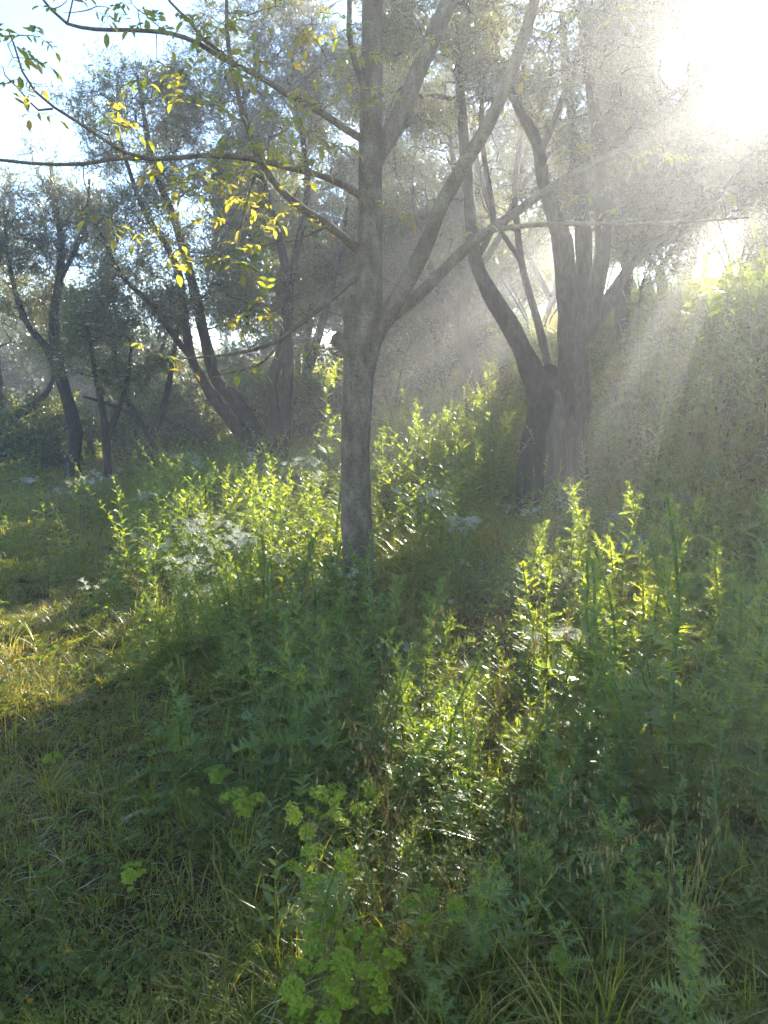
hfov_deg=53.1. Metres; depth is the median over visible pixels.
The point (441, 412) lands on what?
thistle
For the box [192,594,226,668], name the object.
thistle
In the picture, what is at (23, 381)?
olive tree
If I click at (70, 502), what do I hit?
wild carrot
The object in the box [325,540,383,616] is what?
thistle
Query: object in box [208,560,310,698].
thistle
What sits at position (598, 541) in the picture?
thistle
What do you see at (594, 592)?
thistle
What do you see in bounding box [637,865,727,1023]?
thistle
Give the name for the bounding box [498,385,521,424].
thistle
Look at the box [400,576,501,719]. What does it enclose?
thistle
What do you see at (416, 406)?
thistle
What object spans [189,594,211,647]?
thistle
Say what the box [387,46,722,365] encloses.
tree
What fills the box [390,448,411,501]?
thistle
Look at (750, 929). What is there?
feathery weeds
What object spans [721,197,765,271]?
shrub
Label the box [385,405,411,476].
thistle
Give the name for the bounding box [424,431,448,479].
thistle
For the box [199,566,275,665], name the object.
thistle
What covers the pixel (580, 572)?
thistle
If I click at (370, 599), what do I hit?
thistle
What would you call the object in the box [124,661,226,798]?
thistle
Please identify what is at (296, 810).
spurge
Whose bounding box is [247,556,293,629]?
thistle
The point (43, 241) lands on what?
olive tree
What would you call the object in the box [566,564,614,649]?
thistle
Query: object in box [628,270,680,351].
thistle
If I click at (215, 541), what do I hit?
wild carrot
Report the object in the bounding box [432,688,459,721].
spurge
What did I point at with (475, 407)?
thistle
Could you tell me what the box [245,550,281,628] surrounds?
thistle
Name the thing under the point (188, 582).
wild carrot
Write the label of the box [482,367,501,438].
thistle
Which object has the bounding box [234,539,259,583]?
thistle
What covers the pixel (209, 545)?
thistle
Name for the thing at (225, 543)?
thistle
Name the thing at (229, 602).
thistle
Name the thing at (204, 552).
wild carrot
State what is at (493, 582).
thistle
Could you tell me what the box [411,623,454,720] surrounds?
thistle
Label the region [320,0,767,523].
olive tree
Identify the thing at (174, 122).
olive tree
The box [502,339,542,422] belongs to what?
thistle
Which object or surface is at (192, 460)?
thistle
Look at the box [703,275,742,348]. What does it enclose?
thistle
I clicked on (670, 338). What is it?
thistle
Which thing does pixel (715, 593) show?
thistle
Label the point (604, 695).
thistle
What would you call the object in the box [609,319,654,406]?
thistle
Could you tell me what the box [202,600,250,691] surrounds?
thistle
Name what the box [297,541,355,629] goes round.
thistle
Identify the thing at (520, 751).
thistle
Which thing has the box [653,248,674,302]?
thistle
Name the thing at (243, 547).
wild carrot
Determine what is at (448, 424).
thistle
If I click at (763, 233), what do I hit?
tree
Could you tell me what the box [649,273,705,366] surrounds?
thistle
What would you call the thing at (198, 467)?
wild carrot
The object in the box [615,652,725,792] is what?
thistle
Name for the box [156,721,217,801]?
thistle
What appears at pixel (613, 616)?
thistle
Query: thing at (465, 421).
thistle
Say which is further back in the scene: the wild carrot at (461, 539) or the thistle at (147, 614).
the wild carrot at (461, 539)
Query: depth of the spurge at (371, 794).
2.54 m
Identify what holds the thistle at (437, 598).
on the ground at (178, 922)
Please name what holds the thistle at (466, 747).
on the ground at (178, 922)
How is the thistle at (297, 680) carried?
on the ground at (178, 922)
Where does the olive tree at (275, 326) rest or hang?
on the ground at (178, 922)
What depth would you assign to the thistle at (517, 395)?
12.21 m
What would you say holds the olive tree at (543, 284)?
on the ground at (178, 922)
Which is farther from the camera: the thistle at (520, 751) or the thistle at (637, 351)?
the thistle at (637, 351)
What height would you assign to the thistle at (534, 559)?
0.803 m
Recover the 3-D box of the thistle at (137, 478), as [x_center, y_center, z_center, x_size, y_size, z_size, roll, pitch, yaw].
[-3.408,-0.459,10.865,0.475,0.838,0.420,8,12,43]
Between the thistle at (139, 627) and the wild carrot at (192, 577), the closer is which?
the thistle at (139, 627)
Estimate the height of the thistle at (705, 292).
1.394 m
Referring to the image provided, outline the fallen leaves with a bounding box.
[1,399,763,1023]
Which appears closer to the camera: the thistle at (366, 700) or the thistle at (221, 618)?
the thistle at (366, 700)
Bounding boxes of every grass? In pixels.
[0,531,108,711]
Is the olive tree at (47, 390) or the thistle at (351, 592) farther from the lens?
the olive tree at (47, 390)
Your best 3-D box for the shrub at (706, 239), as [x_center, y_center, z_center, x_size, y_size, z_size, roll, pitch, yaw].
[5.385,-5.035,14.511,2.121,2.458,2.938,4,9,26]
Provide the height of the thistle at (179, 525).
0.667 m
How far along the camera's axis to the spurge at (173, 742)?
3.13 m
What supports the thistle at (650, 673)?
on the ground at (178, 922)
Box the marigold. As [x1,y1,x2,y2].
[22,998,40,1020]
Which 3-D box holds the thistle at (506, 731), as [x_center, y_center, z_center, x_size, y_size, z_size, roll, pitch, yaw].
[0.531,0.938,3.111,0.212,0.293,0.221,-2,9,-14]
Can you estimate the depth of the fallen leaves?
2.46 m
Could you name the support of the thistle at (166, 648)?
on the ground at (178, 922)
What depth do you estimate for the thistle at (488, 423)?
11.03 m
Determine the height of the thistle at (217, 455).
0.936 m
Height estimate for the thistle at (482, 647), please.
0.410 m
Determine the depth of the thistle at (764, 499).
3.21 m
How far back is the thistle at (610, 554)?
4.46 m
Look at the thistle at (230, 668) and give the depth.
3.71 m
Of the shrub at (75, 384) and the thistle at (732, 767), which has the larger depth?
the shrub at (75, 384)
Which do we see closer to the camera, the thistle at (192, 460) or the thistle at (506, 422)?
the thistle at (506, 422)
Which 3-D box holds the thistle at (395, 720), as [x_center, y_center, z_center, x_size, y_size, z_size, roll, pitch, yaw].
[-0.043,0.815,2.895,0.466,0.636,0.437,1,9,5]
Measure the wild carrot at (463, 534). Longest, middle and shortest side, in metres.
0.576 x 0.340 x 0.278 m
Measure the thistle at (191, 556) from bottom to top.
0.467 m
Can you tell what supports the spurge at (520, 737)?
on the ground at (178, 922)
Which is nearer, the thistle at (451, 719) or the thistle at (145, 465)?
the thistle at (451, 719)
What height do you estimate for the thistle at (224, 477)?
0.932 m
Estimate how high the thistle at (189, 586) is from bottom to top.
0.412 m
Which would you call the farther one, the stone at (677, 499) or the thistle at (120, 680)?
the stone at (677, 499)
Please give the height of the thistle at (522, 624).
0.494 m
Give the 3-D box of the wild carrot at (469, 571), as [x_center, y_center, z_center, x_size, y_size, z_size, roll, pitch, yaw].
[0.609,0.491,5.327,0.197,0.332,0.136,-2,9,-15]
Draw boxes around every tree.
[0,0,748,616]
[0,125,133,480]
[0,200,77,462]
[0,290,86,392]
[0,317,39,397]
[2,278,147,414]
[13,300,185,438]
[21,250,214,455]
[35,274,167,476]
[38,0,395,481]
[52,275,214,479]
[187,142,433,431]
[205,269,301,345]
[226,228,342,382]
[264,179,498,354]
[266,6,668,416]
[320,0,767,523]
[324,150,529,396]
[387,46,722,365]
[422,177,554,353]
[424,103,620,326]
[484,5,767,351]
[499,207,620,317]
[536,189,767,283]
[552,44,765,284]
[612,208,731,288]
[652,0,767,212]
[662,196,767,278]
[666,8,767,173]
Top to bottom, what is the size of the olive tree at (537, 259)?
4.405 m
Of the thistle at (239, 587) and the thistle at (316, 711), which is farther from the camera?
the thistle at (239, 587)
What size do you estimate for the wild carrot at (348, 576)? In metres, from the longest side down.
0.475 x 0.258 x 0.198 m
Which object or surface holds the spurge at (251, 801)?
on the ground at (178, 922)
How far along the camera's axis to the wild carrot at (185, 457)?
10.09 m
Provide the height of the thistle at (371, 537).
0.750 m
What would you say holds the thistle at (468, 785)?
on the ground at (178, 922)
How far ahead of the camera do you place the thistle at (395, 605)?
3.72 m
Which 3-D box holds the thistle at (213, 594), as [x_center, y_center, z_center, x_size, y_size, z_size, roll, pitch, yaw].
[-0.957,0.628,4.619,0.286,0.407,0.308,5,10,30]
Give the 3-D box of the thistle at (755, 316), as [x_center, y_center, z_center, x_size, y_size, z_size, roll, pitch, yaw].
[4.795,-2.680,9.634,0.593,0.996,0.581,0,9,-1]
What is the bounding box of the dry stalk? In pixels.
[211,854,263,968]
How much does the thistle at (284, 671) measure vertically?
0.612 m
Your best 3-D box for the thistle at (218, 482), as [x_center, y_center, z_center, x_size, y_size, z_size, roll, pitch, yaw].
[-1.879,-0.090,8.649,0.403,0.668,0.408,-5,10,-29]
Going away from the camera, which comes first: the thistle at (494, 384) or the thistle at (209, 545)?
the thistle at (209, 545)
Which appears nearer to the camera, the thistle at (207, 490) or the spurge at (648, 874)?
the spurge at (648, 874)
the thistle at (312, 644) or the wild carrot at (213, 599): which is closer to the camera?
the thistle at (312, 644)
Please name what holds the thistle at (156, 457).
on the ground at (178, 922)
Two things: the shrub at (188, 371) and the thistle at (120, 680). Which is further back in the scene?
the shrub at (188, 371)
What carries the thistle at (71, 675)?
on the ground at (178, 922)
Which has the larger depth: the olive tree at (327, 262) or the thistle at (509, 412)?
the olive tree at (327, 262)
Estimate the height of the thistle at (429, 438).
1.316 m
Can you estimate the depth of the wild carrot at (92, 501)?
9.52 m
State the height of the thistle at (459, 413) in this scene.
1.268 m
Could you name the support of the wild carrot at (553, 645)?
on the ground at (178, 922)
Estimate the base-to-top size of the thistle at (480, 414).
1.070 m
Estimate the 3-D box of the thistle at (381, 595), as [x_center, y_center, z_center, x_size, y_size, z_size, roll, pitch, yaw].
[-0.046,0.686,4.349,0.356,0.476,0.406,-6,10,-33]
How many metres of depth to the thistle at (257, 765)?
2.84 m
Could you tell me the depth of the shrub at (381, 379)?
16.15 m
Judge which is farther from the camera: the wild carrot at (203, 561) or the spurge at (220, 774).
the wild carrot at (203, 561)
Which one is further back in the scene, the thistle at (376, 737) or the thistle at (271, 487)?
the thistle at (271, 487)
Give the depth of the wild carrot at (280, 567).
5.16 m
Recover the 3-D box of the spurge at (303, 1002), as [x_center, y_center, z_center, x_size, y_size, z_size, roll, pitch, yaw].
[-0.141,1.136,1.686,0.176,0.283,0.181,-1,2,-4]
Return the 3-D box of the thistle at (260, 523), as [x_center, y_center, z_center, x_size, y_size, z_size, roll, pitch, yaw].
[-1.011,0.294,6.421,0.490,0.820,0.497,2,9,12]
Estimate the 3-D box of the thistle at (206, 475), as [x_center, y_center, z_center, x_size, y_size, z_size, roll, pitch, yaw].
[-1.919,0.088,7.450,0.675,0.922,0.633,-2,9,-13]
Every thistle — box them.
[65,665,77,684]
[81,533,136,615]
[98,530,166,616]
[101,557,135,605]
[114,663,127,694]
[116,592,148,660]
[124,576,186,662]
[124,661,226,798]
[126,598,156,649]
[129,450,146,497]
[135,605,186,680]
[139,445,157,488]
[139,591,194,679]
[148,590,189,668]
[150,446,164,487]
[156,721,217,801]
[163,597,179,640]
[165,570,210,670]
[170,453,193,557]
[172,472,209,531]
[172,593,210,675]
[175,523,211,582]
[177,572,210,630]
[180,565,205,607]
[184,468,228,578]
[184,554,218,591]
[185,446,198,484]
[189,576,232,646]
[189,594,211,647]
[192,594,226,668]
[198,534,262,636]
[199,565,266,666]
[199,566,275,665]
[199,709,250,792]
[201,516,220,582]
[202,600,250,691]
[203,593,251,672]
[204,541,247,587]
[207,535,239,575]
[207,584,229,643]
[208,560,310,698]
[210,456,219,504]
[210,630,253,726]
[211,475,226,513]
[211,559,257,642]
[213,571,259,633]
[214,464,235,541]
[214,470,245,512]
[216,440,229,476]
[218,551,272,611]
[220,624,316,783]
[224,716,291,830]
[231,607,392,852]
[232,435,246,471]
[232,562,279,647]
[232,647,337,798]
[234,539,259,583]
[234,556,277,626]
[238,464,278,563]
[240,502,279,585]
[240,611,308,753]
[245,534,302,624]
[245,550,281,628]
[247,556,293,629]
[247,867,365,1008]
[254,521,295,591]
[260,453,305,527]
[264,537,348,652]
[264,628,341,719]
[269,464,298,533]
[271,530,325,633]
[271,577,367,695]
[275,614,363,752]
[276,594,373,725]
[278,731,323,827]
[286,448,300,493]
[294,694,374,829]
[296,358,340,519]
[297,495,322,537]
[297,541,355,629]
[307,650,360,749]
[309,418,343,573]
[312,629,383,765]
[313,556,365,633]
[313,707,341,770]
[314,569,373,659]
[317,591,360,668]
[318,435,333,468]
[319,555,360,638]
[322,683,415,785]
[323,527,411,639]
[323,589,376,680]
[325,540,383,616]
[332,620,412,764]
[332,642,421,825]
[334,573,409,710]
[336,625,458,801]
[337,649,351,685]
[340,560,420,703]
[346,713,371,771]
[347,564,377,625]
[347,572,431,704]
[349,587,407,661]
[356,699,387,758]
[370,415,386,487]
[370,428,394,496]
[370,448,389,495]
[371,426,396,515]
[372,432,425,519]
[373,807,427,914]
[375,600,467,742]
[377,819,434,900]
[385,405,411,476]
[386,735,426,815]
[387,652,487,817]
[389,389,432,475]
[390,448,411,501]
[391,415,448,501]
[394,688,474,831]
[395,399,424,468]
[399,571,469,671]
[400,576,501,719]
[401,392,424,462]
[401,591,472,701]
[403,857,542,1023]
[406,413,433,497]
[408,391,442,479]
[410,412,441,477]
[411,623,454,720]
[414,404,466,499]
[414,604,445,678]
[415,888,460,996]
[416,389,427,449]
[422,721,528,885]
[424,392,433,437]
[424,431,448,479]
[426,691,459,778]
[431,400,455,460]
[431,417,452,504]
[433,379,449,444]
[433,400,447,448]
[435,440,467,530]
[436,446,483,513]
[436,693,469,749]
[438,840,498,910]
[439,403,466,466]
[441,695,511,815]
[442,394,486,474]
[443,410,501,516]
[447,366,464,437]
[456,388,492,492]
[457,627,492,692]
[459,678,499,775]
[460,408,468,440]
[461,423,494,513]
[461,440,496,505]
[464,383,508,477]
[465,412,513,494]
[469,558,513,620]
[470,382,488,446]
[471,520,551,646]
[472,392,488,439]
[472,395,514,468]
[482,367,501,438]
[482,421,516,511]
[486,409,516,504]
[488,357,510,421]
[489,620,558,712]
[490,831,580,950]
[491,840,586,945]
[492,706,531,776]
[492,716,539,809]
[493,560,585,712]
[494,520,549,613]
[494,598,541,671]
[496,395,517,468]
[496,708,585,891]
[497,649,529,723]
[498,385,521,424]
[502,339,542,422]
[505,551,693,788]
[506,361,526,425]
[506,691,581,795]
[507,429,518,481]
[511,734,595,854]
[511,816,559,912]
[513,622,591,728]
[514,554,576,707]
[520,539,584,653]
[522,523,562,625]
[523,496,607,606]
[527,556,676,790]
[527,729,547,770]
[529,795,660,953]
[530,652,612,802]
[531,536,567,617]
[546,515,591,630]
[560,477,629,616]
[561,729,641,861]
[563,837,667,1004]
[566,523,615,619]
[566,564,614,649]
[568,627,647,797]
[570,598,587,644]
[573,561,627,670]
[574,627,697,857]
[576,539,648,650]
[577,480,647,634]
[580,543,690,745]
[581,494,632,584]
[581,543,684,682]
[588,413,631,500]
[596,307,615,350]
[596,492,756,858]
[606,536,694,650]
[607,514,667,616]
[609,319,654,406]
[615,258,655,345]
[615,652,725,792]
[616,316,648,385]
[616,636,681,785]
[619,550,682,700]
[620,637,763,851]
[622,267,683,362]
[622,539,730,711]
[623,501,700,599]
[623,621,677,696]
[625,504,686,613]
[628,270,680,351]
[628,541,663,609]
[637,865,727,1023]
[640,537,758,724]
[646,308,679,383]
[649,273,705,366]
[649,585,767,872]
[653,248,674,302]
[654,232,701,315]
[654,677,699,790]
[657,525,767,680]
[664,596,727,689]
[675,571,763,730]
[676,246,725,345]
[679,555,725,635]
[683,472,767,768]
[686,565,730,646]
[688,713,767,839]
[693,536,767,791]
[696,550,767,660]
[696,637,767,845]
[702,640,767,726]
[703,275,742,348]
[710,541,767,660]
[725,603,767,780]
[728,237,767,344]
[729,254,744,303]
[731,257,767,350]
[733,578,765,714]
[743,292,767,334]
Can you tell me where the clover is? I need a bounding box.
[0,295,767,1023]
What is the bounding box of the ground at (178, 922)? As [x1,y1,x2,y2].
[0,312,767,1023]
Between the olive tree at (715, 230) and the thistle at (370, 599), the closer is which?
the thistle at (370, 599)
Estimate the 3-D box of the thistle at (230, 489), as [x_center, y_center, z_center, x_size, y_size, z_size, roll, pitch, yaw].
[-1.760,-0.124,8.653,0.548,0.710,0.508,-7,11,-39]
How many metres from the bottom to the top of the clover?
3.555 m
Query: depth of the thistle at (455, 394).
12.75 m
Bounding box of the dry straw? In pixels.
[0,256,767,1023]
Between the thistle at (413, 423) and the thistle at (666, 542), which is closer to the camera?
the thistle at (666, 542)
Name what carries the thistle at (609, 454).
on the ground at (178, 922)
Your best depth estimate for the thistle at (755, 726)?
2.58 m
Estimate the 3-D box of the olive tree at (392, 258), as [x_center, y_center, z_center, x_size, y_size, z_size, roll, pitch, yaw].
[1.573,-5.434,14.179,7.974,7.294,3.202,0,8,0]
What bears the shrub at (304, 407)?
on the ground at (178, 922)
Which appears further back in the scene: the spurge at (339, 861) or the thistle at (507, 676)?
the thistle at (507, 676)
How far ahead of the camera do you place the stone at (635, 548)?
6.35 m
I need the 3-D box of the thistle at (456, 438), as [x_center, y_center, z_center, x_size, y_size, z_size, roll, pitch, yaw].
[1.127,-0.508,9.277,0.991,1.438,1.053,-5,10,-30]
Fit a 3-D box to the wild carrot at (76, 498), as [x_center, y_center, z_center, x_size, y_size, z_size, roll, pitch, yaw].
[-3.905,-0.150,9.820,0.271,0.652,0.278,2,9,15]
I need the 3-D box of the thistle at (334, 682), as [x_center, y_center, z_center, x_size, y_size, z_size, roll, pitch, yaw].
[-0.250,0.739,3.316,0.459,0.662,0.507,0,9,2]
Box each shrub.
[0,382,101,475]
[2,356,91,437]
[4,386,25,455]
[34,346,156,439]
[86,370,207,463]
[108,334,241,414]
[115,382,223,467]
[184,347,325,431]
[186,325,303,398]
[254,362,379,460]
[326,307,480,413]
[380,281,503,379]
[472,240,548,330]
[488,243,556,346]
[524,231,661,291]
[536,217,617,314]
[610,211,730,298]
[633,180,759,286]
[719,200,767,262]
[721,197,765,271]
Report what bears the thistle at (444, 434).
on the ground at (178, 922)
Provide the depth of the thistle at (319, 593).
4.31 m
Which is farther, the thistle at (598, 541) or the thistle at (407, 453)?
the thistle at (407, 453)
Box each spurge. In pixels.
[43,751,62,781]
[120,861,146,902]
[167,730,195,760]
[203,764,232,802]
[219,786,265,860]
[278,957,358,1023]
[284,785,351,893]
[284,842,360,930]
[296,901,363,1004]
[319,924,406,1023]
[322,778,383,857]
[403,886,466,965]
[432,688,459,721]
[486,779,505,805]
[501,726,541,762]
[547,944,579,999]
[605,659,659,699]
[633,868,662,915]
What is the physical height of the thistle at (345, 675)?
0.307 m
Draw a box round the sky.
[0,0,767,349]
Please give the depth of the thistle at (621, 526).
5.74 m
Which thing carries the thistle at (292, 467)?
on the ground at (178, 922)
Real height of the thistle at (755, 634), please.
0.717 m
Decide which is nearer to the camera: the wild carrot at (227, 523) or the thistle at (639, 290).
the wild carrot at (227, 523)
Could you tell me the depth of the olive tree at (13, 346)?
24.88 m
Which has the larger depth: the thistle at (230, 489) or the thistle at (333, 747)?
the thistle at (230, 489)
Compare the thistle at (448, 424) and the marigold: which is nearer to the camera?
the marigold
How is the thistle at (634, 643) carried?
on the ground at (178, 922)
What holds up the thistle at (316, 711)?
on the ground at (178, 922)
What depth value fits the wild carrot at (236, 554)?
5.34 m
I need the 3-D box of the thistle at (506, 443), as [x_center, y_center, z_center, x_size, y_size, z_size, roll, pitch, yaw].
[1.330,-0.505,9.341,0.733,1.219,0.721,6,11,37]
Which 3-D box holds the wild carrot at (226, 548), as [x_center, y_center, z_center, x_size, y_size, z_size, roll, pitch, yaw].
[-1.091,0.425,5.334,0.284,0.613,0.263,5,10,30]
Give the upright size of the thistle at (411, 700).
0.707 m
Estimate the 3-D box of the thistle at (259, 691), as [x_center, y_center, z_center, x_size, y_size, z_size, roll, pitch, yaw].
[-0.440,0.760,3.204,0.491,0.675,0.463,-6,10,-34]
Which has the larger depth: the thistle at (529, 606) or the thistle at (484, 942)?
the thistle at (529, 606)
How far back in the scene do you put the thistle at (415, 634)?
3.91 m
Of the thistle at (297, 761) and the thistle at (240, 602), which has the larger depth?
the thistle at (240, 602)
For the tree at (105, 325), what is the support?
on the ground at (178, 922)
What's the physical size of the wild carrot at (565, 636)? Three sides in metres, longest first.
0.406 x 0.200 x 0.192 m
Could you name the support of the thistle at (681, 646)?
on the ground at (178, 922)
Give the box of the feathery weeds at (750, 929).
[0,277,767,1023]
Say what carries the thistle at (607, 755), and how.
on the ground at (178, 922)
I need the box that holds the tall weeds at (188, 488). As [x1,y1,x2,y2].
[0,224,767,1023]
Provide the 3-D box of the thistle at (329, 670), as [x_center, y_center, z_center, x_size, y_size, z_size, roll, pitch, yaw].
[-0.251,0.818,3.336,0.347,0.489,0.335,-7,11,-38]
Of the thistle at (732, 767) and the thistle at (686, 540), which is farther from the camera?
the thistle at (686, 540)
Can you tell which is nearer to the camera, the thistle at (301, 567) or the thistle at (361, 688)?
the thistle at (361, 688)
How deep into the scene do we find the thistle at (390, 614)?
3.74 m
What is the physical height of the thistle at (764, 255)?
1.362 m
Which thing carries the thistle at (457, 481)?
on the ground at (178, 922)
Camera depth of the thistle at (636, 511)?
4.61 m
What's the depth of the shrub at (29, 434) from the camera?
15.38 m
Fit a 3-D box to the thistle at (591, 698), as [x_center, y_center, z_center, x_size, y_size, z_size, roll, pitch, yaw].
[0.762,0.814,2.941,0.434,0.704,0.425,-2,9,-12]
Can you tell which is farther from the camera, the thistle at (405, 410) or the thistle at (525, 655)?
the thistle at (405, 410)
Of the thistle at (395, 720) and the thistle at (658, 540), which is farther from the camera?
the thistle at (658, 540)
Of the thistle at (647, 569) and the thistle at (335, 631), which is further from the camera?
the thistle at (647, 569)
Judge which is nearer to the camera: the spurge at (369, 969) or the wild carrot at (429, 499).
the spurge at (369, 969)
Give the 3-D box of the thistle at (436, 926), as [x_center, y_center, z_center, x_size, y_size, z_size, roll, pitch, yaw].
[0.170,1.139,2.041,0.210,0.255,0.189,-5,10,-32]
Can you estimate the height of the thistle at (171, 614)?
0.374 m
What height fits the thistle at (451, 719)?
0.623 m
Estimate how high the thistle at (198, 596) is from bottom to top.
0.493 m
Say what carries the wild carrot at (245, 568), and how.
on the ground at (178, 922)
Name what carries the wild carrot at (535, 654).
on the ground at (178, 922)
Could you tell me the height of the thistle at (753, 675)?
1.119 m
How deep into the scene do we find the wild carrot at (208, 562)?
5.11 m
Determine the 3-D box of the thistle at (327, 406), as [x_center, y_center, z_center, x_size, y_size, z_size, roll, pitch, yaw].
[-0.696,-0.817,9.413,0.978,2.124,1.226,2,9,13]
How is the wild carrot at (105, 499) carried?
on the ground at (178, 922)
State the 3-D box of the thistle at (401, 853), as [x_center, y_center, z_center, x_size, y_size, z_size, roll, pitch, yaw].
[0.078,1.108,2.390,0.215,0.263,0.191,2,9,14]
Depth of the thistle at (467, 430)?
10.51 m
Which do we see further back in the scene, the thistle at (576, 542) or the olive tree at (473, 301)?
the olive tree at (473, 301)
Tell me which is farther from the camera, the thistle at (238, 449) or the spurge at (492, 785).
the thistle at (238, 449)
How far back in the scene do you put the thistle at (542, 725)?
3.02 m
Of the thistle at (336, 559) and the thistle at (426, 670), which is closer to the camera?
the thistle at (426, 670)
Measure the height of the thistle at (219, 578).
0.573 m
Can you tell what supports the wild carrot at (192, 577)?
on the ground at (178, 922)
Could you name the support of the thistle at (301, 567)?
on the ground at (178, 922)
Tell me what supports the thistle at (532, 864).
on the ground at (178, 922)
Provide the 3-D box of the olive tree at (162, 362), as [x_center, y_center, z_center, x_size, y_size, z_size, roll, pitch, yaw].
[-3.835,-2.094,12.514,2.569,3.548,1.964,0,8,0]
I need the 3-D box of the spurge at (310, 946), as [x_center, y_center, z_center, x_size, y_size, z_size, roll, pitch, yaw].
[-0.133,1.141,1.919,0.162,0.260,0.167,11,12,39]
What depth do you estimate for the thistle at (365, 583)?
4.81 m
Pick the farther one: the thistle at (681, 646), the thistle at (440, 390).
the thistle at (440, 390)
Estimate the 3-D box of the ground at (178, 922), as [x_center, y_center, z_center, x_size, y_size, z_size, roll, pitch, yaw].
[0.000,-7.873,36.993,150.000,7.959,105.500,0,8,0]
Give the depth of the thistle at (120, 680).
3.97 m
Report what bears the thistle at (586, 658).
on the ground at (178, 922)
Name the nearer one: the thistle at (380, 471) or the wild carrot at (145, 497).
the wild carrot at (145, 497)
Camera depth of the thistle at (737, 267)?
11.32 m
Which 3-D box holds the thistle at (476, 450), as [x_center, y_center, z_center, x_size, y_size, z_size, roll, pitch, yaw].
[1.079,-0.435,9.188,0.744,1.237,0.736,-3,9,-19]
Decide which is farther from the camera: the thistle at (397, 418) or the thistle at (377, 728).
the thistle at (397, 418)
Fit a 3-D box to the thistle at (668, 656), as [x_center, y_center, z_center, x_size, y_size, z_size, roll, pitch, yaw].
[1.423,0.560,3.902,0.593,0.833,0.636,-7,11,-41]
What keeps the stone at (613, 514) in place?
on the ground at (178, 922)
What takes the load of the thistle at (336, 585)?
on the ground at (178, 922)
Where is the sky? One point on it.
(15, 15)
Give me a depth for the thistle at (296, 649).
3.53 m
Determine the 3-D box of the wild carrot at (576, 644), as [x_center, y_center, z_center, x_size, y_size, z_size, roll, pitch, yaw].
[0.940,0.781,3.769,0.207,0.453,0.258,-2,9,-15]
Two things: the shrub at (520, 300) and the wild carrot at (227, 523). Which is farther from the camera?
the shrub at (520, 300)
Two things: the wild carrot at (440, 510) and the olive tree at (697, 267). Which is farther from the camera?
the olive tree at (697, 267)
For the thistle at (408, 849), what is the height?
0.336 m
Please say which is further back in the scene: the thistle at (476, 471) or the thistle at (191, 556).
the thistle at (476, 471)
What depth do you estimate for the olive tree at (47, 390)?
15.54 m
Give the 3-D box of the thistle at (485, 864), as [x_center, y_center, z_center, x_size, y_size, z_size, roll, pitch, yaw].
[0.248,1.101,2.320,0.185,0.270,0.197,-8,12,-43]
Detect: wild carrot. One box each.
[11,475,47,531]
[53,488,76,537]
[67,476,84,524]
[79,577,105,634]
[81,472,99,525]
[91,468,119,528]
[125,531,173,633]
[132,491,163,522]
[161,554,203,637]
[165,452,197,489]
[171,515,220,591]
[176,571,194,616]
[178,534,228,613]
[183,513,210,599]
[185,557,200,608]
[191,536,222,576]
[192,456,209,501]
[196,529,235,579]
[200,559,230,613]
[202,585,235,626]
[206,531,239,584]
[213,536,247,591]
[214,512,239,581]
[224,533,256,590]
[233,524,274,624]
[268,548,299,604]
[281,457,320,506]
[306,467,322,504]
[331,565,358,637]
[380,640,420,697]
[393,489,437,571]
[415,484,443,532]
[427,486,453,539]
[441,516,479,600]
[443,511,482,574]
[452,526,474,570]
[461,559,487,593]
[495,502,541,579]
[517,625,543,716]
[531,626,569,696]
[553,623,582,683]
[554,569,582,642]
[556,628,585,710]
[660,660,699,744]
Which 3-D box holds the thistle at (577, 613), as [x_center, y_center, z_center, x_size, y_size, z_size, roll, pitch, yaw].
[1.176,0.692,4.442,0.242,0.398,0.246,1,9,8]
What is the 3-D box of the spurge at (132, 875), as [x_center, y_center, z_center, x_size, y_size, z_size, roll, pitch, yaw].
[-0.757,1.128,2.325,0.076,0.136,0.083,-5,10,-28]
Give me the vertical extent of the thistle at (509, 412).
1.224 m
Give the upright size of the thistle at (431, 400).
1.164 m
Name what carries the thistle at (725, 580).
on the ground at (178, 922)
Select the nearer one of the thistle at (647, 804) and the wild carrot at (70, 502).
the thistle at (647, 804)
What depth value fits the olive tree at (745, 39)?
12.67 m
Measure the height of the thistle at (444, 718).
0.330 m
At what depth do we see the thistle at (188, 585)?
5.04 m
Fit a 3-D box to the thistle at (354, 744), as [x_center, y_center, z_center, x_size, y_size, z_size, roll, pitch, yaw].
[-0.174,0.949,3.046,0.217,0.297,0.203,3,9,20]
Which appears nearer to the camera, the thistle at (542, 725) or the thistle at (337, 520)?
the thistle at (542, 725)
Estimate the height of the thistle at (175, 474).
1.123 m
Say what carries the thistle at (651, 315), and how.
on the ground at (178, 922)
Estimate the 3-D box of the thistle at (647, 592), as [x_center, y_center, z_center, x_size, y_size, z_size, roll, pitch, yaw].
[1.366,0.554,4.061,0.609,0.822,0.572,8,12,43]
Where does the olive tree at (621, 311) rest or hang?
on the ground at (178, 922)
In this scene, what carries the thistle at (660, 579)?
on the ground at (178, 922)
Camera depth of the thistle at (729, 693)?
2.49 m
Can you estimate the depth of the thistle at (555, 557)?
5.13 m
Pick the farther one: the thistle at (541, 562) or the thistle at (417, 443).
the thistle at (417, 443)
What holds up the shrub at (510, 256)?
on the ground at (178, 922)
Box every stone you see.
[606,512,637,531]
[612,535,667,568]
[672,489,688,503]
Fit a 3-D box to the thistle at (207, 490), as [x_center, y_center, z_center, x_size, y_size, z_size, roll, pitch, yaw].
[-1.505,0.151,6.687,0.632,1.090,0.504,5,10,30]
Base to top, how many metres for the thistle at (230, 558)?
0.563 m

